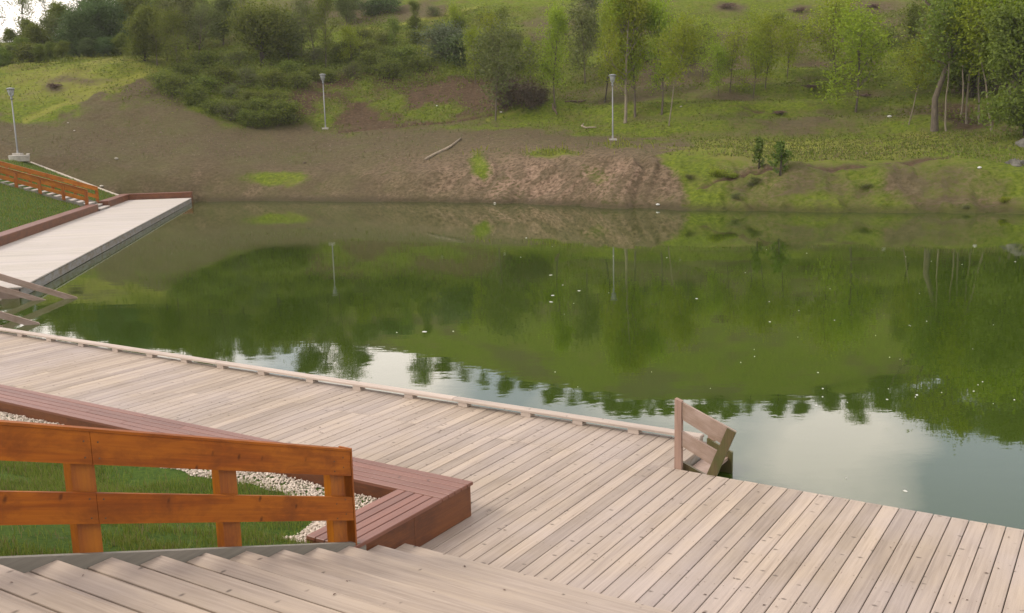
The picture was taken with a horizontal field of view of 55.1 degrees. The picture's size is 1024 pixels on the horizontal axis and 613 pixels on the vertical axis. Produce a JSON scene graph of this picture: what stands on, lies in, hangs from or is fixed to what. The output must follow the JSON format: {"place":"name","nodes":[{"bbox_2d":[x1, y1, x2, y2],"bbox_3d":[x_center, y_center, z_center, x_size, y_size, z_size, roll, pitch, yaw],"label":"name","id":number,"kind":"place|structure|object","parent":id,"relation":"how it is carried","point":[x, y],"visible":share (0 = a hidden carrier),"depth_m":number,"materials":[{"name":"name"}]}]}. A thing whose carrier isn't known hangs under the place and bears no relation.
{"place":"outdoors","nodes":[
{"label":"outdoors","id":0,"kind":"place"},
{"bbox_2d":[0,0,78,41],"label":"sky","id":1,"kind":"structure","parent":0,"point":[11,14],"materials":[{"name":"white"}]},
{"bbox_2d":[0,159,116,231],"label":"lawn","id":2,"kind":"structure","parent":0,"point":[18,198],"depth_m":45.15,"materials":[{"name":"green plant"}]},
{"bbox_2d":[0,179,109,210],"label":"dock staircase","id":3,"kind":"structure","parent":2,"relation":"on","point":[81,203],"depth_m":49.06,"materials":[{"name":"grey wood"}]},
{"bbox_2d":[0,166,88,204],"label":"dock stair railing","id":4,"kind":"object","parent":3,"relation":"attached to","point":[39,187],"visible":0.95,"depth_m":48.21,"materials":[{"name":"orange wood"}]},
{"bbox_2d":[0,161,98,202],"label":"dock stair railing","id":5,"kind":"object","parent":3,"relation":"attached to","point":[50,176],"visible":0.61,"depth_m":50.42,"materials":[{"name":"orange wood"}]},
{"bbox_2d":[0,416,370,555],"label":"lawn","id":6,"kind":"structure","parent":0,"point":[141,473],"depth_m":8.26,"materials":[{"name":"green plant"}]},
{"bbox_2d":[0,411,378,542],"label":"gravel","id":7,"kind":"structure","parent":0,"point":[313,525],"depth_m":9.64,"materials":[{"name":"grey gravel"}]},
{"bbox_2d":[0,542,673,612],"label":"staircase","id":8,"kind":"structure","parent":0,"point":[314,577],"depth_m":6.15,"materials":[{"name":"beige wood"}]},
{"bbox_2d":[0,420,356,552],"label":"stair railing","id":9,"kind":"object","parent":8,"relation":"attached to","point":[83,507],"visible":0.98,"depth_m":6.23,"materials":[{"name":"brown wood"}]},
{"bbox_2d":[0,201,1023,608],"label":"pond water","id":10,"kind":"structure","parent":0,"point":[630,323],"depth_m":20.46,"materials":[{"name":"green liquid"}]},
{"bbox_2d":[0,198,191,298],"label":"wooden dock","id":11,"kind":"object","parent":10,"relation":"in","point":[43,258],"visible":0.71,"depth_m":35.12,"materials":[{"name":"beige wood"}]},
{"bbox_2d":[0,273,76,326],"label":"dock water steps","id":12,"kind":"structure","parent":11,"relation":"attached to","point":[21,283],"depth_m":23.90,"materials":[{"name":"beige wood"}]},
{"bbox_2d":[0,204,97,245],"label":"dock bench","id":13,"kind":"object","parent":11,"relation":"attached to","point":[19,232],"visible":1,"depth_m":39.44,"materials":[{"name":"brown wood"}]},
{"bbox_2d":[98,191,192,206],"bbox_3d":[-20.160,-5.737,54.531,3.990,0.790,6.289,-3,11,-11],"label":"dock bench","id":14,"kind":"object","parent":11,"relation":"attached to","point":[115,200],"visible":0.97,"depth_m":56.96,"materials":[{"name":"brown wood"}]},
{"bbox_2d":[0,327,1023,612],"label":"wooden deck","id":15,"kind":"structure","parent":10,"relation":"on","point":[586,513],"depth_m":9.45,"materials":[{"name":"beige wood"}]},
{"bbox_2d":[0,384,472,550],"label":"corner bench","id":16,"kind":"object","parent":15,"relation":"on","point":[418,508],"visible":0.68,"depth_m":9.28,"materials":[{"name":"brown wood"}]},
{"bbox_2d":[674,397,735,476],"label":"water steps","id":17,"kind":"structure","parent":15,"relation":"attached to","point":[714,455],"depth_m":10.23,"materials":[{"name":"beige wood"}]},
{"bbox_2d":[0,0,1023,213],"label":"hillside","id":18,"kind":"structure","parent":0,"point":[630,176],"depth_m":61.33,"materials":[{"name":"green plant"}]},
{"bbox_2d":[2,0,38,31],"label":"sparse tree","id":19,"kind":"object","parent":18,"relation":"on","point":[21,2],"visible":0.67,"depth_m":95.62,"materials":[{"name":"green plant"}]},
{"bbox_2d":[6,39,50,62],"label":"shrub","id":20,"kind":"object","parent":18,"relation":"on","point":[22,49],"visible":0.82,"depth_m":80.96,"materials":[{"name":"green plant"}]},
{"bbox_2d":[14,21,55,53],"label":"broadleaf tree","id":21,"kind":"object","parent":18,"relation":"on","point":[34,31],"visible":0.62,"depth_m":86.24,"materials":[{"name":"green plant"}]},
{"bbox_2d":[28,43,54,62],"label":"broadleaf tree","id":22,"kind":"object","parent":18,"relation":"on","point":[37,51],"visible":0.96,"depth_m":80.78,"materials":[{"name":"green plant"}]},
{"bbox_2d":[36,11,68,49],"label":"broadleaf tree","id":23,"kind":"object","parent":18,"relation":"on","point":[49,22],"visible":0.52,"depth_m":89.42,"materials":[{"name":"green plant"}]},
{"bbox_2d":[35,0,73,33],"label":"broadleaf tree","id":24,"kind":"object","parent":18,"relation":"on","point":[57,7],"visible":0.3,"depth_m":90.76,"materials":[{"name":"green plant"}]},
{"bbox_2d":[52,39,72,59],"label":"broadleaf tree","id":25,"kind":"object","parent":18,"relation":"on","point":[62,46],"visible":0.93,"depth_m":81.41,"materials":[{"name":"green plant"}]},
{"bbox_2d":[41,5,110,56],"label":"broadleaf tree","id":26,"kind":"object","parent":18,"relation":"on","point":[85,27],"visible":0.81,"depth_m":84.90,"materials":[{"name":"green plant"}]},
{"bbox_2d":[75,37,98,56],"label":"broadleaf tree","id":27,"kind":"object","parent":18,"relation":"on","point":[85,48],"visible":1,"depth_m":82.80,"materials":[{"name":"green plant"}]},
{"bbox_2d":[58,0,133,49],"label":"broadleaf tree","id":28,"kind":"object","parent":18,"relation":"on","point":[104,4],"visible":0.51,"depth_m":86.33,"materials":[{"name":"green plant"}]},
{"bbox_2d":[65,0,129,50],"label":"broadleaf tree","id":29,"kind":"object","parent":18,"relation":"on","point":[106,24],"visible":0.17,"depth_m":86.48,"materials":[{"name":"green plant"}]},
{"bbox_2d":[92,36,122,55],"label":"broadleaf tree","id":30,"kind":"object","parent":18,"relation":"on","point":[105,45],"visible":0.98,"depth_m":83.46,"materials":[{"name":"green plant"}]},
{"bbox_2d":[109,31,129,55],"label":"broadleaf tree","id":31,"kind":"object","parent":18,"relation":"on","point":[118,39],"visible":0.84,"depth_m":83.87,"materials":[{"name":"green plant"}]},
{"bbox_2d":[116,0,154,40],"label":"broadleaf tree","id":32,"kind":"object","parent":18,"relation":"on","point":[129,8],"visible":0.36,"depth_m":89.09,"materials":[{"name":"green plant"}]},
{"bbox_2d":[116,0,166,60],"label":"broadleaf tree","id":33,"kind":"object","parent":18,"relation":"on","point":[139,45],"visible":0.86,"depth_m":77.27,"materials":[{"name":"green plant"}]},
{"bbox_2d":[131,6,168,65],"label":"sparse tree","id":34,"kind":"object","parent":18,"relation":"on","point":[154,46],"visible":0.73,"depth_m":77.14,"materials":[{"name":"green plant"}]},
{"bbox_2d":[146,0,191,60],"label":"broadleaf tree","id":35,"kind":"object","parent":18,"relation":"on","point":[162,5],"visible":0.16,"depth_m":78.91,"materials":[{"name":"green plant"}]},
{"bbox_2d":[148,5,192,75],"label":"sparse tree","id":36,"kind":"object","parent":18,"relation":"on","point":[176,30],"visible":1,"depth_m":74.06,"materials":[{"name":"green plant"}]},
{"bbox_2d":[146,67,202,95],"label":"shrub","id":37,"kind":"object","parent":18,"relation":"on","point":[172,81],"visible":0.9,"depth_m":71.92,"materials":[{"name":"green plant"}]},
{"bbox_2d":[157,0,210,49],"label":"broadleaf tree","id":38,"kind":"object","parent":18,"relation":"on","point":[186,6],"visible":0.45,"depth_m":82.87,"materials":[{"name":"green plant"}]},
{"bbox_2d":[163,58,205,79],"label":"shrub","id":39,"kind":"object","parent":18,"relation":"on","point":[189,68],"visible":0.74,"depth_m":74.50,"materials":[{"name":"green plant"}]},
{"bbox_2d":[173,82,213,104],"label":"shrub","id":40,"kind":"object","parent":18,"relation":"on","point":[194,92],"visible":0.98,"depth_m":70.98,"materials":[{"name":"green plant"}]},
{"bbox_2d":[181,0,221,54],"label":"tree","id":41,"kind":"object","parent":18,"relation":"on","point":[198,14],"visible":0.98,"depth_m":79.83,"materials":[{"name":"green plant"}]},
{"bbox_2d":[183,73,226,91],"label":"shrub","id":42,"kind":"object","parent":18,"relation":"on","point":[206,80],"visible":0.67,"depth_m":72.99,"materials":[{"name":"green plant"}]},
{"bbox_2d":[185,46,227,67],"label":"shrub","id":43,"kind":"object","parent":18,"relation":"on","point":[208,56],"visible":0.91,"depth_m":78.35,"materials":[{"name":"green plant"}]},
{"bbox_2d":[199,62,242,82],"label":"shrub","id":44,"kind":"object","parent":18,"relation":"on","point":[222,72],"visible":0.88,"depth_m":74.74,"materials":[{"name":"green plant"}]},
{"bbox_2d":[204,0,239,44],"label":"broadleaf tree","id":45,"kind":"object","parent":18,"relation":"on","point":[222,5],"visible":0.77,"depth_m":84.19,"materials":[{"name":"green plant"}]},
{"bbox_2d":[209,99,248,120],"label":"shrub","id":46,"kind":"object","parent":18,"relation":"on","point":[227,108],"visible":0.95,"depth_m":69.65,"materials":[{"name":"green plant"}]},
{"bbox_2d":[229,62,261,86],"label":"shrub","id":47,"kind":"object","parent":18,"relation":"on","point":[248,75],"visible":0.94,"depth_m":74.64,"materials":[{"name":"green plant"}]},
{"bbox_2d":[218,0,308,65],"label":"bushy tree","id":48,"kind":"object","parent":18,"relation":"on","point":[253,24],"visible":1,"depth_m":77.97,"materials":[{"name":"green plant"}]},
{"bbox_2d":[243,108,283,127],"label":"shrub","id":49,"kind":"object","parent":18,"relation":"on","point":[262,119],"visible":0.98,"depth_m":69.22,"materials":[{"name":"green plant"}]},
{"bbox_2d":[244,94,282,114],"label":"shrub","id":50,"kind":"object","parent":18,"relation":"on","point":[259,102],"visible":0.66,"depth_m":70.16,"materials":[{"name":"green plant"}]},
{"bbox_2d":[253,67,288,87],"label":"shrub","id":51,"kind":"object","parent":18,"relation":"on","point":[273,76],"visible":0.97,"depth_m":74.34,"materials":[{"name":"green plant"}]},
{"bbox_2d":[264,7,307,61],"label":"broadleaf tree","id":52,"kind":"object","parent":18,"relation":"on","point":[295,37],"visible":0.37,"depth_m":80.25,"materials":[{"name":"green plant"}]},
{"bbox_2d":[265,97,313,124],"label":"shrub","id":53,"kind":"object","parent":18,"relation":"on","point":[286,112],"visible":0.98,"depth_m":69.85,"materials":[{"name":"green plant"}]},
{"bbox_2d":[279,69,316,87],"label":"shrub","id":54,"kind":"object","parent":18,"relation":"on","point":[296,77],"visible":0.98,"depth_m":74.38,"materials":[{"name":"green plant"}]},
{"bbox_2d":[289,0,317,45],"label":"sparse tree","id":55,"kind":"object","parent":18,"relation":"on","point":[298,2],"visible":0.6,"depth_m":81.62,"materials":[{"name":"green plant"}]},
{"bbox_2d":[290,0,330,47],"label":"sparse tree","id":56,"kind":"object","parent":18,"relation":"on","point":[311,29],"visible":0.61,"depth_m":80.83,"materials":[{"name":"green plant"}]},
{"bbox_2d":[294,42,331,65],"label":"shrub","id":57,"kind":"object","parent":18,"relation":"on","point":[316,50],"visible":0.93,"depth_m":79.36,"materials":[{"name":"green plant"}]},
{"bbox_2d":[302,0,346,66],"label":"sparse tree","id":58,"kind":"object","parent":18,"relation":"on","point":[320,15],"visible":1,"depth_m":78.79,"materials":[{"name":"green plant"}]},
{"bbox_2d":[318,37,361,61],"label":"shrub","id":59,"kind":"object","parent":18,"relation":"on","point":[336,48],"visible":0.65,"depth_m":80.81,"materials":[{"name":"green plant"}]},
{"bbox_2d":[147,37,541,133],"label":"undergrowth","id":60,"kind":"object","parent":18,"relation":"on","point":[330,69],"visible":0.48,"depth_m":75.54,"materials":[{"name":"green plant"}]},
{"bbox_2d":[333,0,358,24],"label":"broadleaf tree","id":61,"kind":"object","parent":18,"relation":"on","point":[346,9],"visible":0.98,"depth_m":90.33,"materials":[{"name":"green plant"}]},
{"bbox_2d":[335,20,369,63],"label":"sapling","id":62,"kind":"object","parent":18,"relation":"on","point":[351,39],"visible":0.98,"depth_m":79.81,"materials":[{"name":"green plant"}]},
{"bbox_2d":[355,0,384,16],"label":"shrub","id":63,"kind":"object","parent":18,"relation":"on","point":[374,11],"visible":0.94,"depth_m":92.07,"materials":[{"name":"green plant"}]},
{"bbox_2d":[351,46,392,71],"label":"shrub","id":64,"kind":"object","parent":18,"relation":"on","point":[370,57],"visible":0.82,"depth_m":78.44,"materials":[{"name":"green plant"}]},
{"bbox_2d":[367,0,404,12],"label":"shrub","id":65,"kind":"object","parent":18,"relation":"on","point":[393,5],"visible":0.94,"depth_m":92.18,"materials":[{"name":"green plant"}]},
{"bbox_2d":[365,52,411,78],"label":"shrub","id":66,"kind":"object","parent":18,"relation":"on","point":[394,68],"visible":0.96,"depth_m":77.32,"materials":[{"name":"green plant"}]},
{"bbox_2d":[378,13,406,46],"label":"sapling","id":67,"kind":"object","parent":18,"relation":"on","point":[391,24],"visible":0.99,"depth_m":83.74,"materials":[{"name":"green plant"}]},
{"bbox_2d":[379,41,426,67],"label":"shrub","id":68,"kind":"object","parent":18,"relation":"on","point":[402,51],"visible":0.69,"depth_m":79.35,"materials":[{"name":"green plant"}]},
{"bbox_2d":[401,52,436,70],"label":"shrub","id":69,"kind":"object","parent":18,"relation":"on","point":[419,62],"visible":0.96,"depth_m":78.16,"materials":[{"name":"green plant"}]},
{"bbox_2d":[403,16,479,61],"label":"silver shrub","id":70,"kind":"object","parent":18,"relation":"on","point":[442,31],"visible":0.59,"depth_m":78.73,"materials":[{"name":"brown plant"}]},
{"bbox_2d":[432,32,488,65],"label":"shrub","id":71,"kind":"object","parent":18,"relation":"on","point":[454,42],"visible":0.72,"depth_m":76.98,"materials":[{"name":"green plant"}]},
{"bbox_2d":[458,23,485,83],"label":"sparse tree","id":72,"kind":"object","parent":18,"relation":"on","point":[472,37],"visible":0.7,"depth_m":73.31,"materials":[{"name":"green plant"}]},
{"bbox_2d":[0,123,973,166],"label":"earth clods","id":73,"kind":"object","parent":18,"relation":"on","point":[367,142],"visible":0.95,"depth_m":62.54,"materials":[{"name":"brown soil"}]},
{"bbox_2d":[474,6,507,57],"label":"sapling","id":74,"kind":"object","parent":18,"relation":"on","point":[488,18],"visible":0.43,"depth_m":76.80,"materials":[{"name":"green plant"}]},
{"bbox_2d":[451,7,550,120],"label":"sapling","id":75,"kind":"object","parent":18,"relation":"on","point":[494,44],"visible":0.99,"depth_m":65.39,"materials":[{"name":"green plant"}]},
{"bbox_2d":[2,114,1005,172],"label":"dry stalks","id":76,"kind":"object","parent":18,"relation":"on","point":[337,140],"visible":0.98,"depth_m":62.63,"materials":[{"name":"brown plant"}]},
{"bbox_2d":[485,68,530,107],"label":"leafless thicket","id":77,"kind":"object","parent":18,"relation":"on","point":[507,94],"visible":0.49,"depth_m":67.88,"materials":[{"name":"plant"}]},
{"bbox_2d":[0,2,1020,126],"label":"scrub","id":78,"kind":"object","parent":18,"relation":"on","point":[540,54],"visible":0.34,"depth_m":74.90,"materials":[{"name":"green plant"}]},
{"bbox_2d":[505,75,547,109],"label":"leafless thicket","id":79,"kind":"object","parent":18,"relation":"on","point":[526,93],"visible":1,"depth_m":66.83,"materials":[{"name":"brown plant"}]},
{"bbox_2d":[532,0,572,108],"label":"young tree","id":80,"kind":"object","parent":18,"relation":"on","point":[558,22],"visible":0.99,"depth_m":65.27,"materials":[{"name":"green plant"}]},
{"bbox_2d":[542,0,615,83],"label":"sapling","id":81,"kind":"object","parent":18,"relation":"on","point":[585,20],"visible":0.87,"depth_m":70.00,"materials":[{"name":"green plant"}]},
{"bbox_2d":[592,2,622,102],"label":"young tree","id":82,"kind":"object","parent":18,"relation":"on","point":[603,20],"visible":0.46,"depth_m":66.07,"materials":[{"name":"green plant"}]},
{"bbox_2d":[590,0,658,122],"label":"young tree","id":83,"kind":"object","parent":18,"relation":"on","point":[638,9],"visible":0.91,"depth_m":61.81,"materials":[{"name":"green plant"}]},
{"bbox_2d":[597,0,656,117],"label":"young tree","id":84,"kind":"object","parent":18,"relation":"on","point":[634,70],"visible":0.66,"depth_m":62.22,"materials":[{"name":"green plant"}]},
{"bbox_2d":[642,0,687,114],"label":"young tree","id":85,"kind":"object","parent":18,"relation":"on","point":[660,16],"visible":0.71,"depth_m":61.90,"materials":[{"name":"green plant"}]},
{"bbox_2d":[644,5,708,125],"bbox_3d":[9.853,-14.442,59.730,4.239,7.364,4.180,-9,13,-35],"label":"thin tree","id":86,"kind":"object","parent":18,"relation":"on","point":[687,39],"visible":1,"depth_m":59.21,"materials":[{"name":"green plant"}]},
{"bbox_2d":[692,14,723,79],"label":"sapling","id":87,"kind":"object","parent":18,"relation":"on","point":[709,34],"visible":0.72,"depth_m":69.20,"materials":[{"name":"green plant"}]},
{"bbox_2d":[694,33,737,95],"bbox_3d":[13.422,-15.909,65.080,3.299,4.324,2.686,8,14,41],"label":"sapling","id":88,"kind":"object","parent":18,"relation":"on","point":[720,60],"visible":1,"depth_m":64.78,"materials":[{"name":"green plant"}]},
{"bbox_2d":[716,16,755,92],"bbox_3d":[14.833,-16.602,65.102,3.106,5.302,3.017,5,12,32],"label":"sapling","id":89,"kind":"object","parent":18,"relation":"on","point":[732,43],"visible":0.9,"depth_m":64.84,"materials":[{"name":"green plant"}]},
{"bbox_2d":[728,24,779,97],"bbox_3d":[16.114,-16.099,64.952,3.163,5.091,3.884,7,13,38],"label":"sapling","id":90,"kind":"object","parent":18,"relation":"on","point":[752,54],"visible":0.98,"depth_m":64.48,"materials":[{"name":"green plant"}]},
{"bbox_2d":[752,136,766,168],"bbox_3d":[11.525,-7.079,45.622,0.737,1.675,0.754,-1,10,0],"label":"young pine","id":91,"kind":"object","parent":18,"relation":"on","point":[759,144],"visible":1,"depth_m":45.49,"materials":[{"name":"green plant"}]},
{"bbox_2d":[741,4,806,87],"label":"sapling","id":92,"kind":"object","parent":18,"relation":"on","point":[765,26],"visible":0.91,"depth_m":65.02,"materials":[{"name":"green plant"}]},
{"bbox_2d":[767,141,793,175],"bbox_3d":[12.101,-6.612,44.295,1.118,1.770,0.862,2,11,20],"label":"young pine","id":93,"kind":"object","parent":18,"relation":"on","point":[780,150],"visible":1,"depth_m":44.18,"materials":[{"name":"green plant"}]},
{"bbox_2d":[771,9,816,78],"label":"sapling","id":94,"kind":"object","parent":18,"relation":"on","point":[789,60],"visible":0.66,"depth_m":67.25,"materials":[{"name":"green plant"}]},
{"bbox_2d":[784,0,881,82],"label":"sapling","id":95,"kind":"object","parent":18,"relation":"on","point":[808,31],"visible":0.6,"depth_m":65.22,"materials":[{"name":"green plant"}]},
{"bbox_2d":[801,0,909,111],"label":"sapling","id":96,"kind":"object","parent":18,"relation":"on","point":[856,29],"visible":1,"depth_m":61.33,"materials":[{"name":"green plant"}]},
{"bbox_2d":[689,142,1023,166],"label":"bank tussocks","id":97,"kind":"object","parent":18,"relation":"on","point":[955,145],"visible":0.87,"depth_m":47.57,"materials":[{"name":"green plant"}]},
{"bbox_2d":[895,0,929,87],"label":"young tree","id":98,"kind":"object","parent":18,"relation":"on","point":[913,9],"visible":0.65,"depth_m":62.95,"materials":[{"name":"green plant"}]},
{"bbox_2d":[885,25,944,124],"bbox_3d":[22.870,-12.925,55.543,3.570,5.717,3.620,9,14,43],"label":"thin tree","id":99,"kind":"object","parent":18,"relation":"on","point":[919,80],"visible":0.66,"depth_m":55.30,"materials":[{"name":"green plant"}]},
{"bbox_2d":[900,0,987,130],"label":"thin tree","id":100,"kind":"object","parent":18,"relation":"on","point":[936,15],"visible":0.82,"depth_m":52.49,"materials":[{"name":"green plant"}]},
{"bbox_2d":[922,1,993,123],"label":"thin tree","id":101,"kind":"object","parent":18,"relation":"on","point":[966,109],"visible":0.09,"depth_m":54.03,"materials":[{"name":"green plant"}]},
{"bbox_2d":[902,0,1021,131],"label":"forked tree","id":102,"kind":"object","parent":18,"relation":"on","point":[934,126],"visible":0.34,"depth_m":53.81,"materials":[{"name":"green plant"}]},
{"bbox_2d":[908,0,1016,97],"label":"broadleaf tree","id":103,"kind":"object","parent":18,"relation":"on","point":[973,80],"visible":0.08,"depth_m":60.81,"materials":[{"name":"green plant"}]},
{"bbox_2d":[940,0,1017,130],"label":"thin tree","id":104,"kind":"object","parent":18,"relation":"on","point":[970,15],"visible":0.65,"depth_m":50.75,"materials":[{"name":"green plant"}]},
{"bbox_2d":[946,0,1023,106],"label":"thin tree","id":105,"kind":"object","parent":18,"relation":"on","point":[1006,1],"visible":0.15,"depth_m":50.19,"materials":[{"name":"green plant"}]},
{"bbox_2d":[959,0,1023,136],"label":"broadleaf tree","id":106,"kind":"object","parent":18,"relation":"on","point":[1012,61],"visible":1,"depth_m":47.49,"materials":[{"name":"green plant"}]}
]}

